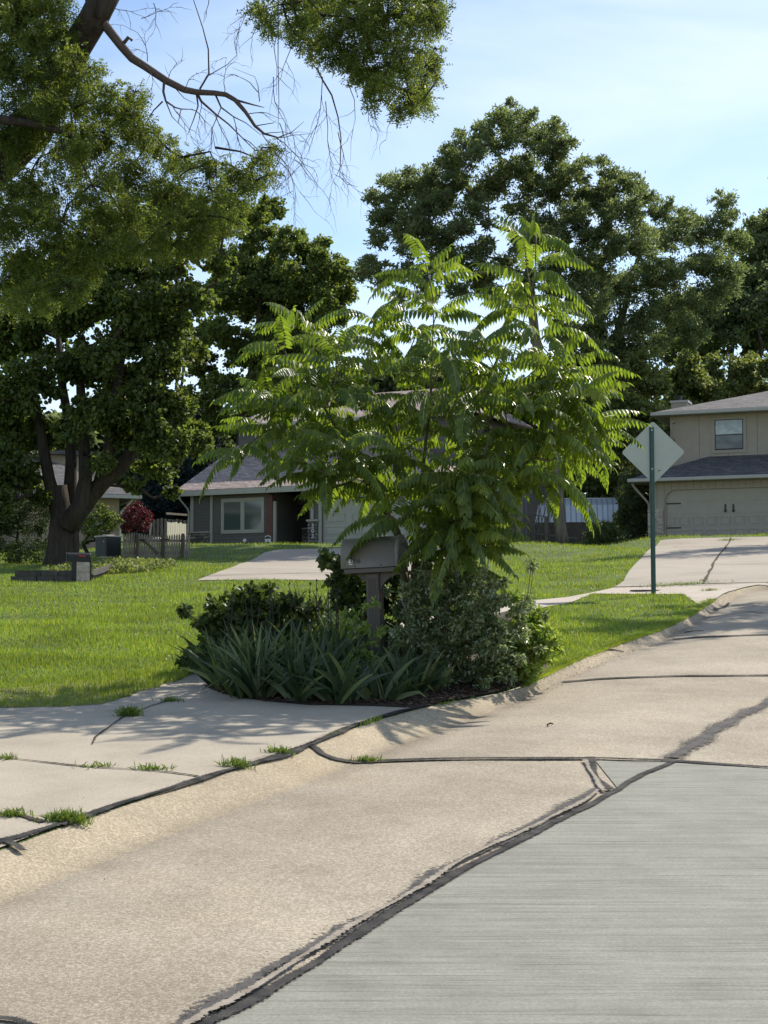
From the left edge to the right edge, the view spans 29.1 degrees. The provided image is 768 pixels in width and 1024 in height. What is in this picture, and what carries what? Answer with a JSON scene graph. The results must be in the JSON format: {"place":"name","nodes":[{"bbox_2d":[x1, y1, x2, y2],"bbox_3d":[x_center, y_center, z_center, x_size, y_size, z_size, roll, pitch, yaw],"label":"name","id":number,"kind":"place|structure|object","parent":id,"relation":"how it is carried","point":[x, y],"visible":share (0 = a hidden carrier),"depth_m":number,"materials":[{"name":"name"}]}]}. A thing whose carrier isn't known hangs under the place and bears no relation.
{"place":"outdoors","nodes":[
{"label":"outdoors","id":0,"kind":"place"},
{"bbox_2d":[0,673,411,846],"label":"driveway","id":1,"kind":"structure","parent":0,"point":[196,731],"depth_m":9.73,"materials":[{"name":"concrete"}]},
{"bbox_2d":[0,752,17,760],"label":"weed tuft","id":2,"kind":"object","parent":1,"relation":"on","point":[6,757],"visible":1,"depth_m":8.94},
{"bbox_2d":[0,806,33,817],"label":"weed tuft","id":3,"kind":"object","parent":1,"relation":"on","point":[10,813],"visible":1,"depth_m":7.25,"materials":[{"name":"plant"}]},
{"bbox_2d":[0,812,44,821],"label":"pavement crack","id":4,"kind":"object","parent":1,"relation":"on","point":[33,818],"visible":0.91,"depth_m":7.17,"materials":[{"name":"soil"}]},
{"bbox_2d":[0,823,59,842],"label":"pavement crack","id":5,"kind":"object","parent":1,"relation":"on","point":[18,836],"visible":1,"depth_m":6.83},
{"bbox_2d":[72,761,115,769],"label":"weed tuft","id":6,"kind":"object","parent":1,"relation":"on","point":[101,764],"visible":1,"depth_m":8.68,"materials":[{"name":"plant"}]},
{"bbox_2d":[14,758,198,775],"bbox_3d":[-1.743,1.487,8.691,1.535,0.052,0.092,-2,-4,26],"label":"pavement crack","id":7,"kind":"object","parent":1,"relation":"on","point":[106,767],"visible":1,"depth_m":8.61,"materials":[{"name":"soil"}]},
{"bbox_2d":[92,701,164,743],"bbox_3d":[-1.856,1.490,10.646,0.157,0.151,2.272,0,-4,4],"label":"pavement crack","id":8,"kind":"object","parent":1,"relation":"on","point":[95,736],"visible":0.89,"depth_m":10.23,"materials":[{"name":"soil"}]},
{"bbox_2d":[107,703,150,716],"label":"weed tuft","id":9,"kind":"object","parent":1,"relation":"on","point":[130,711],"visible":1,"depth_m":10.86,"materials":[{"name":"plant"}]},
{"bbox_2d":[127,762,177,770],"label":"weed tuft","id":10,"kind":"object","parent":1,"relation":"on","point":[149,767],"visible":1,"depth_m":8.58,"materials":[{"name":"plant"}]},
{"bbox_2d":[151,695,183,701],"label":"weed tuft","id":11,"kind":"object","parent":1,"relation":"on","point":[168,699],"visible":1,"depth_m":11.70,"materials":[{"name":"plant"}]},
{"bbox_2d":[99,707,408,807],"bbox_3d":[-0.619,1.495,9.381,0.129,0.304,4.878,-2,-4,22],"label":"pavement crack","id":12,"kind":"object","parent":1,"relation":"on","point":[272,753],"visible":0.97,"depth_m":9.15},
{"bbox_2d":[198,547,444,579],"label":"driveway","id":13,"kind":"structure","parent":0,"point":[292,564],"depth_m":41.43,"materials":[{"name":"concrete"}]},
{"bbox_2d":[0,590,767,1023],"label":"street","id":14,"kind":"structure","parent":0,"point":[170,928],"depth_m":7.13,"materials":[{"name":"concrete"}]},
{"bbox_2d":[0,1015,37,1023],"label":"pavement crack","id":15,"kind":"object","parent":14,"relation":"on","point":[20,1020],"visible":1,"depth_m":4.57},
{"bbox_2d":[348,754,385,761],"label":"weed tuft","id":16,"kind":"object","parent":14,"relation":"on","point":[362,758],"visible":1,"depth_m":9.44,"materials":[{"name":"plant"}]},
{"bbox_2d":[170,788,599,1023],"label":"pavement crack","id":17,"kind":"object","parent":14,"relation":"on","point":[244,984],"visible":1,"depth_m":5.51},
{"bbox_2d":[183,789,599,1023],"bbox_3d":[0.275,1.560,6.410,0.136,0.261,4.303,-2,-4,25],"label":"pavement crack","id":18,"kind":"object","parent":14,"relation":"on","point":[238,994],"visible":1,"depth_m":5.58,"materials":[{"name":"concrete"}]},
{"bbox_2d":[197,760,676,1023],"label":"pavement crack","id":19,"kind":"object","parent":14,"relation":"on","point":[264,992],"visible":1,"depth_m":5.74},
{"bbox_2d":[213,762,767,1023],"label":"street panel","id":20,"kind":"structure","parent":14,"relation":"on","point":[643,900],"depth_m":5.54,"materials":[{"name":"grey concrete"}]},
{"bbox_2d":[306,743,767,767],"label":"pavement crack","id":21,"kind":"object","parent":14,"relation":"on","point":[317,749],"visible":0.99,"depth_m":9.45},
{"bbox_2d":[582,759,606,789],"bbox_3d":[1.253,1.568,8.864,0.077,0.071,1.060,0,-4,2],"label":"pavement crack","id":22,"kind":"object","parent":14,"relation":"on","point":[595,777],"visible":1,"depth_m":8.78,"materials":[{"name":"concrete"}]},
{"bbox_2d":[586,756,614,788],"bbox_3d":[1.283,1.569,8.942,0.137,0.076,1.142,0,-4,2],"label":"pavement crack","id":23,"kind":"object","parent":14,"relation":"on","point":[593,762],"visible":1,"depth_m":9.03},
{"bbox_2d":[596,761,665,786],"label":"street panel","id":24,"kind":"structure","parent":14,"relation":"on","point":[618,772],"depth_m":9.12,"materials":[{"name":"grey concrete"}]},
{"bbox_2d":[562,674,766,681],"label":"pavement crack","id":25,"kind":"object","parent":14,"relation":"on","point":[659,676],"visible":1,"depth_m":14.26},
{"bbox_2d":[657,697,767,757],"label":"pavement crack","id":26,"kind":"object","parent":14,"relation":"on","point":[684,749],"visible":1,"depth_m":10.60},
{"bbox_2d":[673,634,767,638],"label":"pavement crack","id":27,"kind":"object","parent":14,"relation":"on","point":[720,635],"visible":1,"depth_m":18.31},
{"bbox_2d":[0,529,767,850],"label":"ground","id":28,"kind":"structure","parent":0,"point":[216,555],"depth_m":29.98,"materials":[{"name":"plant"}]},
{"bbox_2d":[0,457,49,563],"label":"evergreen shrub","id":29,"kind":"object","parent":28,"relation":"on","point":[15,548],"visible":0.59,"depth_m":44.74,"materials":[{"name":"green plant"}]},
{"bbox_2d":[11,570,70,581],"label":"retaining wall","id":30,"kind":"structure","parent":28,"relation":"on","point":[47,575],"depth_m":33.84,"materials":[{"name":"stone"}]},
{"bbox_2d":[25,409,102,450],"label":"woodland tree","id":31,"kind":"object","parent":28,"relation":"on","point":[93,439],"depth_m":94.55,"materials":[{"name":"green plant"}]},
{"bbox_2d":[0,450,141,550],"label":"house","id":32,"kind":"structure","parent":28,"relation":"on","point":[116,497],"depth_m":61.34,"materials":[{"name":"grey paint"}]},
{"bbox_2d":[66,552,91,581],"bbox_3d":[-6.863,1.255,33.290,0.554,0.701,0.286,1,-4,-14],"label":"mailbox","id":33,"kind":"object","parent":28,"relation":"on","point":[81,564],"visible":0.96,"depth_m":33.18,"materials":[{"name":"metal"}]},
{"bbox_2d":[91,564,110,579],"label":"retaining wall","id":34,"kind":"structure","parent":28,"relation":"on","point":[98,572],"depth_m":35.27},
{"bbox_2d":[79,500,124,552],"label":"green shrub","id":35,"kind":"object","parent":28,"relation":"on","point":[104,514],"visible":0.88,"depth_m":49.85,"materials":[{"name":"green plant"}]},
{"bbox_2d":[94,534,122,558],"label":"air conditioner","id":36,"kind":"object","parent":28,"relation":"on","point":[107,545],"visible":0.95,"depth_m":48.34,"materials":[{"name":"metal"}]},
{"bbox_2d":[45,555,175,573],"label":"ground cover","id":37,"kind":"object","parent":28,"relation":"on","point":[129,565],"visible":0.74,"depth_m":38.76,"materials":[{"name":"green plant"}]},
{"bbox_2d":[90,407,145,457],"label":"woodland tree","id":38,"kind":"object","parent":28,"relation":"on","point":[98,437],"visible":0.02,"depth_m":100.77,"materials":[{"name":"green plant"}]},
{"bbox_2d":[118,499,153,542],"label":"red leaf tree","id":39,"kind":"object","parent":28,"relation":"on","point":[127,525],"visible":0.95,"depth_m":56.94,"materials":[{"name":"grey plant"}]},
{"bbox_2d":[0,192,273,564],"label":"silver maple","id":40,"kind":"object","parent":28,"relation":"on","point":[157,307],"visible":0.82,"depth_m":42.76,"materials":[{"name":"green plant"}]},
{"bbox_2d":[121,464,172,544],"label":"spruce tree","id":41,"kind":"object","parent":28,"relation":"on","point":[158,505],"visible":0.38,"depth_m":71.78,"materials":[{"name":"green plant"}]},
{"bbox_2d":[114,414,193,518],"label":"woodland tree","id":42,"kind":"object","parent":28,"relation":"on","point":[127,474],"visible":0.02,"depth_m":95.50,"materials":[{"name":"green plant"}]},
{"bbox_2d":[123,533,189,558],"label":"picket fence","id":43,"kind":"object","parent":28,"relation":"on","point":[163,541],"visible":0.87,"depth_m":48.36,"materials":[{"name":"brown wood"}]},
{"bbox_2d":[140,456,197,542],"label":"spruce tree","id":44,"kind":"object","parent":28,"relation":"on","point":[186,474],"visible":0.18,"depth_m":73.53,"materials":[{"name":"green plant"}]},
{"bbox_2d":[149,518,189,537],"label":"fence","id":45,"kind":"object","parent":28,"relation":"on","point":[157,532],"visible":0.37,"depth_m":66.12,"materials":[{"name":"grey wood"}]},
{"bbox_2d":[165,512,187,544],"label":"board fence","id":46,"kind":"object","parent":28,"relation":"on","point":[171,528],"visible":0.62,"depth_m":57.51,"materials":[{"name":"brown wood"}]},
{"bbox_2d":[155,402,237,454],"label":"woodland tree","id":47,"kind":"object","parent":28,"relation":"on","point":[229,440],"visible":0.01,"depth_m":96.06,"materials":[{"name":"green plant"}]},
{"bbox_2d":[188,409,223,473],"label":"spruce tree","id":48,"kind":"object","parent":28,"relation":"on","point":[198,468],"visible":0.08,"depth_m":79.84,"materials":[{"name":"green plant"}]},
{"bbox_2d":[0,0,456,328],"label":"honey locust","id":49,"kind":"object","parent":28,"relation":"on","point":[53,78],"visible":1,"depth_m":18.91,"materials":[{"name":"green plant"}]},
{"bbox_2d":[174,580,327,673],"bbox_3d":[-1.255,1.120,13.838,1.487,0.986,0.965,0,-4,0],"label":"leafy shrub","id":50,"kind":"object","parent":28,"relation":"on","point":[214,607],"visible":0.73,"depth_m":13.65,"materials":[{"name":"green plant"}]},
{"bbox_2d":[174,194,359,446],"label":"maple tree","id":51,"kind":"object","parent":28,"relation":"on","point":[250,286],"visible":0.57,"depth_m":75.53,"materials":[{"name":"green plant"}]},
{"bbox_2d":[265,535,270,543],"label":"yard sign","id":52,"kind":"object","parent":28,"relation":"on","point":[268,539],"visible":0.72,"depth_m":63.31,"materials":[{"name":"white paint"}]},
{"bbox_2d":[0,566,689,698],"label":"lawn weeds","id":53,"kind":"object","parent":28,"relation":"on","point":[307,593],"visible":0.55,"depth_m":23.05,"materials":[{"name":"plant"}]},
{"bbox_2d":[0,598,701,737],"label":"grass","id":54,"kind":"structure","parent":28,"relation":"on","point":[68,632],"depth_m":16.67,"materials":[{"name":"plant"}]},
{"bbox_2d":[179,388,547,543],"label":"house","id":55,"kind":"structure","parent":28,"relation":"on","point":[239,508],"depth_m":65.14,"materials":[{"name":"beige"}]},
{"bbox_2d":[221,497,264,533],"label":"window","id":56,"kind":"structure","parent":55,"relation":"in","point":[238,515],"depth_m":64.83,"materials":[{"name":"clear glass"}]},
{"bbox_2d":[297,505,309,543],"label":"front door","id":57,"kind":"structure","parent":55,"relation":"in","point":[301,522],"depth_m":65.87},
{"bbox_2d":[323,497,427,543],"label":"garage door","id":58,"kind":"structure","parent":55,"relation":"in","point":[333,526],"depth_m":62.66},
{"bbox_2d":[322,363,407,395],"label":"woodland tree","id":59,"kind":"object","parent":28,"relation":"on","point":[385,385],"visible":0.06,"depth_m":95.64,"materials":[{"name":"green plant"}]},
{"bbox_2d":[203,611,549,706],"bbox_3d":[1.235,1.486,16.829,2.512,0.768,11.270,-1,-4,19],"label":"planting bed","id":60,"kind":"object","parent":28,"relation":"on","point":[417,696],"visible":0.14,"depth_m":11.96,"materials":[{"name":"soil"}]},
{"bbox_2d":[165,603,391,704],"bbox_3d":[-0.907,1.183,12.787,2.004,0.823,3.220,0,-4,0],"label":"iris clump","id":61,"kind":"object","parent":60,"relation":"on","point":[300,666],"visible":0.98,"depth_m":11.91,"materials":[{"name":"plant"}]},
{"bbox_2d":[227,576,388,644],"bbox_3d":[-0.637,1.123,15.128,1.574,0.900,3.554,0,-4,0],"label":"iris clump","id":62,"kind":"object","parent":60,"relation":"on","point":[332,618],"visible":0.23,"depth_m":13.38,"materials":[{"name":"plant"}]},
{"bbox_2d":[315,547,410,647],"bbox_3d":[-0.131,0.965,13.585,1.003,1.301,0.730,0,-4,0],"label":"leafy shrub","id":63,"kind":"object","parent":60,"relation":"on","point":[351,589],"visible":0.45,"depth_m":13.47,"materials":[{"name":"green plant"}]},
{"bbox_2d":[340,595,388,669],"bbox_3d":[-0.158,1.147,12.252,0.424,0.929,0.288,0,-4,0],"label":"rose stem","id":64,"kind":"object","parent":60,"relation":"on","point":[365,629],"visible":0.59,"depth_m":12.25,"materials":[{"name":"green plant"}]},
{"bbox_2d":[340,535,408,656],"bbox_3d":[-0.056,0.884,12.723,0.554,1.357,0.282,-4,-5,21],"label":"mailbox","id":65,"kind":"object","parent":60,"relation":"on","point":[373,562],"visible":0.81,"depth_m":12.67,"materials":[{"name":"grey plastic"}]},
{"bbox_2d":[395,535,408,566],"bbox_3d":[0.163,0.329,12.676,0.046,0.273,0.282,-4,-5,21],"label":"door","id":66,"kind":"structure","parent":65,"relation":"in","point":[401,544],"depth_m":12.61,"materials":[{"name":"grey plastic"}]},
{"bbox_2d":[335,634,454,701],"bbox_3d":[0.067,1.296,12.635,1.113,0.562,2.419,0,-4,0],"label":"iris clump","id":67,"kind":"object","parent":60,"relation":"on","point":[407,678],"visible":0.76,"depth_m":11.94,"materials":[{"name":"plant"}]},
{"bbox_2d":[192,213,651,654],"bbox_3d":[0.387,-0.608,13.361,4.240,4.309,2.817,0,-4,0],"label":"walnut tree","id":68,"kind":"object","parent":60,"relation":"on","point":[468,501],"visible":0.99,"depth_m":12.93,"materials":[{"name":"green plant"}]},
{"bbox_2d":[357,538,550,690],"bbox_3d":[0.616,0.879,12.865,1.727,1.488,1.117,0,-4,0],"label":"silvery shrub","id":69,"kind":"object","parent":60,"relation":"on","point":[481,629],"visible":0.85,"depth_m":12.62,"materials":[{"name":"green plant"}]},
{"bbox_2d":[401,556,493,657],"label":"flowering stems","id":70,"kind":"object","parent":69,"relation":"attached to","point":[446,597],"visible":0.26,"depth_m":12.83,"materials":[{"name":"plant"}]},
{"bbox_2d":[487,589,566,694],"bbox_3d":[1.241,1.185,13.375,0.830,0.970,1.002,0,-4,0],"label":"weedy shrub","id":71,"kind":"object","parent":60,"relation":"on","point":[543,636],"visible":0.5,"depth_m":13.04,"materials":[{"name":"green plant"}]},
{"bbox_2d":[0,585,767,904],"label":"kerb","id":72,"kind":"structure","parent":28,"relation":"on","point":[48,858],"depth_m":8.27,"materials":[{"name":"beige concrete"}]},
{"bbox_2d":[1,840,27,850],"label":"pavement crack","id":73,"kind":"object","parent":72,"relation":"on","point":[18,846],"visible":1,"depth_m":6.64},
{"bbox_2d":[29,804,95,826],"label":"weed tuft","id":74,"kind":"object","parent":72,"relation":"on","point":[65,815],"visible":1,"depth_m":7.15,"materials":[{"name":"plant"}]},
{"bbox_2d":[211,754,259,771],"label":"weed tuft","id":75,"kind":"object","parent":72,"relation":"on","point":[238,762],"visible":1,"depth_m":8.72,"materials":[{"name":"plant"}]},
{"bbox_2d":[59,704,430,824],"bbox_3d":[-0.595,1.495,9.316,0.195,0.308,4.879,-2,-4,22],"label":"pavement crack","id":76,"kind":"object","parent":72,"relation":"on","point":[212,774],"visible":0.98,"depth_m":8.54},
{"bbox_2d":[260,744,294,755],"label":"weed tuft","id":77,"kind":"object","parent":76,"relation":"on","point":[282,749],"visible":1,"depth_m":9.22,"materials":[{"name":"plant"}]},
{"bbox_2d":[506,593,729,708],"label":"kerb litter","id":78,"kind":"object","parent":72,"relation":"on","point":[621,651],"visible":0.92,"depth_m":16.51,"materials":[{"name":"plant"}]},
{"bbox_2d":[0,533,767,609],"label":"grass","id":79,"kind":"structure","parent":28,"relation":"on","point":[166,573],"depth_m":31.59,"materials":[{"name":"plant"}]},
{"bbox_2d":[387,355,461,391],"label":"woodland tree","id":80,"kind":"object","parent":28,"relation":"on","point":[440,378],"visible":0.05,"depth_m":97.05,"materials":[{"name":"green plant"}]},
{"bbox_2d":[347,95,664,543],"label":"ash tree","id":81,"kind":"object","parent":28,"relation":"on","point":[429,189],"visible":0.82,"depth_m":62.13,"materials":[{"name":"green plant"}]},
{"bbox_2d":[478,372,536,446],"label":"woodland tree","id":82,"kind":"object","parent":28,"relation":"on","point":[526,421],"depth_m":94.10,"materials":[{"name":"green plant"}]},
{"bbox_2d":[522,491,531,542],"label":"pole","id":83,"kind":"object","parent":28,"relation":"on","point":[526,514],"visible":0.28,"depth_m":64.12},
{"bbox_2d":[516,504,550,542],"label":"wooden trellis","id":84,"kind":"object","parent":28,"relation":"on","point":[546,535],"visible":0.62,"depth_m":62.07,"materials":[{"name":"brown wood"}]},
{"bbox_2d":[518,374,587,496],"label":"woodland tree","id":85,"kind":"object","parent":28,"relation":"on","point":[536,393],"depth_m":98.23,"materials":[{"name":"green plant"}]},
{"bbox_2d":[535,498,618,542],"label":"fence","id":86,"kind":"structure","parent":28,"relation":"on","point":[604,508],"depth_m":66.05,"materials":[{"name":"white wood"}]},
{"bbox_2d":[538,461,620,498],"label":"side yard bush","id":87,"kind":"object","parent":28,"relation":"on","point":[565,496],"visible":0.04,"depth_m":69.95,"materials":[{"name":"green plant"}]},
{"bbox_2d":[581,517,629,544],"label":"dark bush","id":88,"kind":"object","parent":28,"relation":"on","point":[608,528],"visible":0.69,"depth_m":59.79,"materials":[{"name":"green plant"}]},
{"bbox_2d":[548,316,675,537],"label":"maple tree","id":89,"kind":"object","parent":28,"relation":"on","point":[653,384],"visible":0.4,"depth_m":68.72,"materials":[{"name":"green plant"}]},
{"bbox_2d":[516,597,717,687],"bbox_3d":[3.242,1.456,18.594,0.577,0.933,12.189,-2,-4,21],"label":"grass fringe","id":90,"kind":"object","parent":28,"relation":"on","point":[594,651],"depth_m":17.43,"materials":[{"name":"plant"}]},
{"bbox_2d":[610,422,674,539],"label":"vine thicket","id":91,"kind":"object","parent":28,"relation":"on","point":[634,504],"visible":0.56,"depth_m":63.93,"materials":[{"name":"green plant"}]},
{"bbox_2d":[617,392,669,528],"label":"woodland tree","id":92,"kind":"object","parent":28,"relation":"on","point":[668,434],"visible":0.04,"depth_m":95.46,"materials":[{"name":"green plant"}]},
{"bbox_2d":[570,187,755,407],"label":"ash tree","id":93,"kind":"object","parent":28,"relation":"on","point":[632,326],"visible":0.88,"depth_m":71.96,"materials":[{"name":"green plant"}]},
{"bbox_2d":[648,292,734,368],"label":"oak tree","id":94,"kind":"object","parent":28,"relation":"on","point":[706,348],"visible":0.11,"depth_m":88.49,"materials":[{"name":"green plant"}]},
{"bbox_2d":[665,284,722,400],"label":"woodland tree","id":95,"kind":"object","parent":28,"relation":"on","point":[713,339],"visible":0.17,"depth_m":83.89,"materials":[{"name":"green plant"}]},
{"bbox_2d":[627,391,767,537],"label":"house","id":96,"kind":"structure","parent":28,"relation":"on","point":[713,479],"depth_m":61.92,"materials":[{"name":"beige"}]},
{"bbox_2d":[666,487,767,536],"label":"garage door","id":97,"kind":"structure","parent":96,"relation":"in","point":[724,511],"depth_m":61.19,"materials":[{"name":"beige paint"}]},
{"bbox_2d":[711,416,746,453],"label":"window","id":98,"kind":"structure","parent":96,"relation":"in","point":[728,433],"depth_m":63.09,"materials":[{"name":"grey glass"}]},
{"bbox_2d":[655,350,767,425],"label":"trees","id":99,"kind":"object","parent":28,"relation":"on","point":[692,382],"visible":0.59,"depth_m":77.70,"materials":[{"name":"green plant"}]},
{"bbox_2d":[701,287,766,377],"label":"woodland tree","id":100,"kind":"object","parent":28,"relation":"on","point":[730,336],"visible":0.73,"depth_m":83.83,"materials":[{"name":"green plant"}]},
{"bbox_2d":[721,207,767,358],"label":"oak tree","id":101,"kind":"object","parent":28,"relation":"on","point":[757,229],"visible":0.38,"depth_m":88.25,"materials":[{"name":"green plant"}]},
{"bbox_2d":[731,278,767,380],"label":"woodland tree","id":102,"kind":"object","parent":28,"relation":"on","point":[755,318],"visible":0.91,"depth_m":83.86,"materials":[{"name":"green plant"}]},
{"bbox_2d":[197,583,767,692],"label":"sidewalk","id":103,"kind":"structure","parent":0,"point":[694,593],"depth_m":26.35,"materials":[{"name":"concrete"}]},
{"bbox_2d":[622,422,683,593],"bbox_3d":[4.786,0.079,26.242,1.083,3.372,0.066,0,-4,4],"label":"road sign","id":104,"kind":"object","parent":103,"relation":"on","point":[659,458],"visible":0.89,"depth_m":26.33,"materials":[{"name":"metal"}]},
{"bbox_2d":[627,580,731,587],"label":"weed tuft","id":105,"kind":"object","parent":103,"relation":"on","point":[670,584],"visible":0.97,"depth_m":28.25,"materials":[{"name":"plant"}]},
{"bbox_2d":[618,582,748,586],"bbox_3d":[5.914,1.370,28.014,3.104,0.088,0.398,-1,-4,20],"label":"pavement crack","id":106,"kind":"object","parent":103,"relation":"on","point":[685,584],"visible":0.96,"depth_m":28.08,"materials":[{"name":"soil"}]},
{"bbox_2d":[616,537,767,586],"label":"driveway","id":107,"kind":"structure","parent":0,"point":[685,560],"depth_m":37.47,"materials":[{"name":"concrete"}]},
{"bbox_2d":[702,537,730,582],"bbox_3d":[9.282,1.140,40.966,0.205,2.181,26.359,-1,-4,14],"label":"pavement crack","id":108,"kind":"object","parent":107,"relation":"on","point":[711,568],"visible":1,"depth_m":36.31,"materials":[{"name":"soil"}]}
]}

